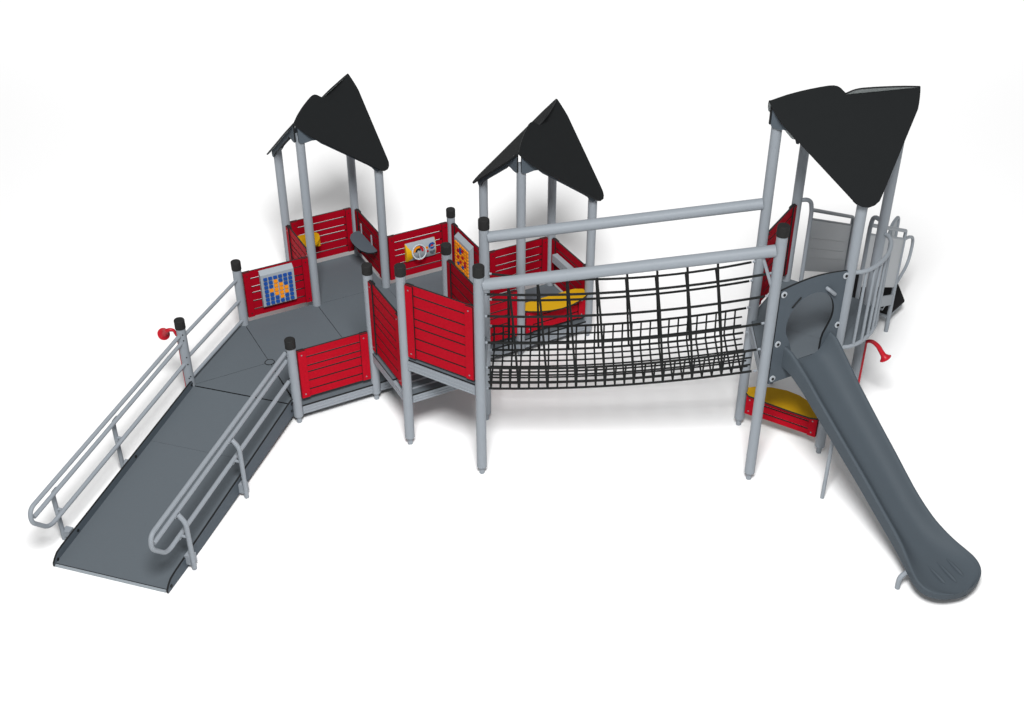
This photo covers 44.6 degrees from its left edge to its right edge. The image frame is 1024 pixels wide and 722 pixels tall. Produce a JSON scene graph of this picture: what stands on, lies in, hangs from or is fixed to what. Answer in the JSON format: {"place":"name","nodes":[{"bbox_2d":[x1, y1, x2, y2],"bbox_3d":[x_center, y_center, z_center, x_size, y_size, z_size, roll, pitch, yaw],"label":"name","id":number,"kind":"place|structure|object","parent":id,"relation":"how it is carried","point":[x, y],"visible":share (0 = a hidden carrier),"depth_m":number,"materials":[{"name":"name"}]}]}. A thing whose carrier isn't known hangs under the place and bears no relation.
{"place":"outdoors","nodes":[
{"label":"outdoors","id":0,"kind":"place"},
{"bbox_2d":[0,0,1023,721],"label":"ground","id":1,"kind":"structure","parent":0,"point":[646,552],"depth_m":15.27,"materials":[{"name":"white"}]},
{"bbox_2d":[28,335,293,593],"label":"wheelchair ramp","id":2,"kind":"structure","parent":1,"relation":"on","point":[154,515],"depth_m":13.57,"materials":[{"name":"grey metal"},{"name":"brushed metal"}]},
{"bbox_2d":[174,256,372,422],"bbox_3d":[-3.038,-0.256,15.297,2.060,1.184,2.125,-17,38,-23],"label":"entry landing","id":3,"kind":"object","parent":1,"relation":"on","point":[326,366],"visible":0.96,"depth_m":15.29,"materials":[{"name":"grey metal"}]},
{"bbox_2d":[157,328,185,386],"bbox_3d":[-4.054,0.021,14.973,0.249,1.058,0.139,10,36,14],"label":"speaking trumpet","id":4,"kind":"object","parent":3,"relation":"attached to","point":[163,333],"visible":0.97,"depth_m":14.72,"materials":[{"name":"red plastic"}]},
{"bbox_2d":[258,263,296,307],"bbox_3d":[-3.018,-0.969,16.103,0.445,0.530,0.076,-17,38,-23],"label":"tile board","id":5,"kind":"object","parent":3,"relation":"attached to","point":[277,285],"visible":1,"depth_m":16.06,"materials":[{"name":"blue plastic"}]},
{"bbox_2d":[267,73,389,306],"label":"roofed tower","id":6,"kind":"structure","parent":1,"relation":"on","point":[336,116],"depth_m":16.34,"materials":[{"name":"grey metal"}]},
{"bbox_2d":[298,232,320,247],"bbox_3d":[-2.766,-1.605,17.041,0.338,0.140,0.308,-17,38,-23],"label":"play table","id":7,"kind":"object","parent":6,"relation":"in","point":[302,238],"visible":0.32,"depth_m":17.02,"materials":[{"name":"yellow plastic"}]},
{"bbox_2d":[350,223,376,253],"bbox_3d":[-2.054,-1.633,17.005,0.218,0.245,0.660,-17,38,-23],"label":"counter shelf","id":8,"kind":"object","parent":6,"relation":"attached to","point":[360,242],"visible":1,"depth_m":17.00,"materials":[{"name":"plastic"}]},
{"bbox_2d":[319,207,516,390],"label":"walkway","id":9,"kind":"structure","parent":1,"relation":"on","point":[346,316],"depth_m":16.79,"materials":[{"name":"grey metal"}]},
{"bbox_2d":[404,237,435,261],"bbox_3d":[-1.221,-1.484,16.880,0.437,0.274,0.130,-17,38,-23],"label":"play panel","id":10,"kind":"object","parent":9,"relation":"attached to","point":[419,249],"visible":1,"depth_m":16.87,"materials":[{"name":"grey plastic"}]},
{"bbox_2d":[454,232,473,282],"bbox_3d":[-0.649,-1.381,16.738,0.076,0.555,0.460,-17,38,-23],"label":"tile board","id":11,"kind":"object","parent":9,"relation":"attached to","point":[464,257],"visible":0.93,"depth_m":16.66,"materials":[{"name":"orange"}]},
{"bbox_2d":[361,216,490,473],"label":"raised platform","id":12,"kind":"structure","parent":1,"relation":"on","point":[446,350],"depth_m":13.67,"materials":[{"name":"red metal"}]},
{"bbox_2d":[472,99,603,357],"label":"roofed tower","id":13,"kind":"structure","parent":1,"relation":"on","point":[546,141],"depth_m":15.51,"materials":[{"name":"grey metal"}]},
{"bbox_2d":[525,289,586,312],"bbox_3d":[0.570,-0.748,15.895,0.970,0.022,0.331,-17,38,-23],"label":"bench","id":14,"kind":"object","parent":13,"relation":"attached to","point":[547,306],"visible":0.66,"depth_m":15.85,"materials":[{"name":"yellow plastic"}]},
{"bbox_2d":[552,253,572,269],"bbox_3d":[0.669,-1.258,16.394,0.080,0.115,0.440,-17,38,-23],"label":"sound box","id":15,"kind":"object","parent":13,"relation":"attached to","point":[559,262],"visible":0.73,"depth_m":16.40,"materials":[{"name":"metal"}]},
{"bbox_2d":[734,85,920,479],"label":"roofed tower","id":16,"kind":"structure","parent":1,"relation":"on","point":[851,142],"depth_m":12.82,"materials":[{"name":"grey metal"}]},
{"bbox_2d":[482,198,776,389],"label":"rope bridge","id":17,"kind":"structure","parent":16,"relation":"attached to","point":[587,273],"depth_m":13.36,"materials":[{"name":"black fabric"}]},
{"bbox_2d":[744,387,818,436],"bbox_3d":[3.169,0.568,14.528,0.932,0.295,0.350,21,40,27],"label":"bench","id":18,"kind":"object","parent":16,"relation":"attached to","point":[778,403],"visible":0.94,"depth_m":14.43,"materials":[{"name":"red plastic"}]},
{"bbox_2d":[858,339,890,383],"bbox_3d":[4.261,0.188,14.754,0.321,0.972,0.145,6,35,9],"label":"speaking trumpet","id":19,"kind":"object","parent":16,"relation":"attached to","point":[884,356],"visible":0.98,"depth_m":14.54,"materials":[{"name":"red plastic"}]},
{"bbox_2d":[767,270,980,599],"bbox_3d":[3.773,0.777,12.647,0.885,2.496,2.615,-19,39,-25],"label":"slide","id":20,"kind":"object","parent":1,"relation":"on","point":[938,561],"visible":1,"depth_m":12.97,"materials":[{"name":"plastic"},{"name":"grey metal"}]},
{"bbox_2d":[799,198,913,331],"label":"steel stairs","id":21,"kind":"structure","parent":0,"point":[826,245],"depth_m":15.42,"materials":[{"name":"grey metal"}]}
]}

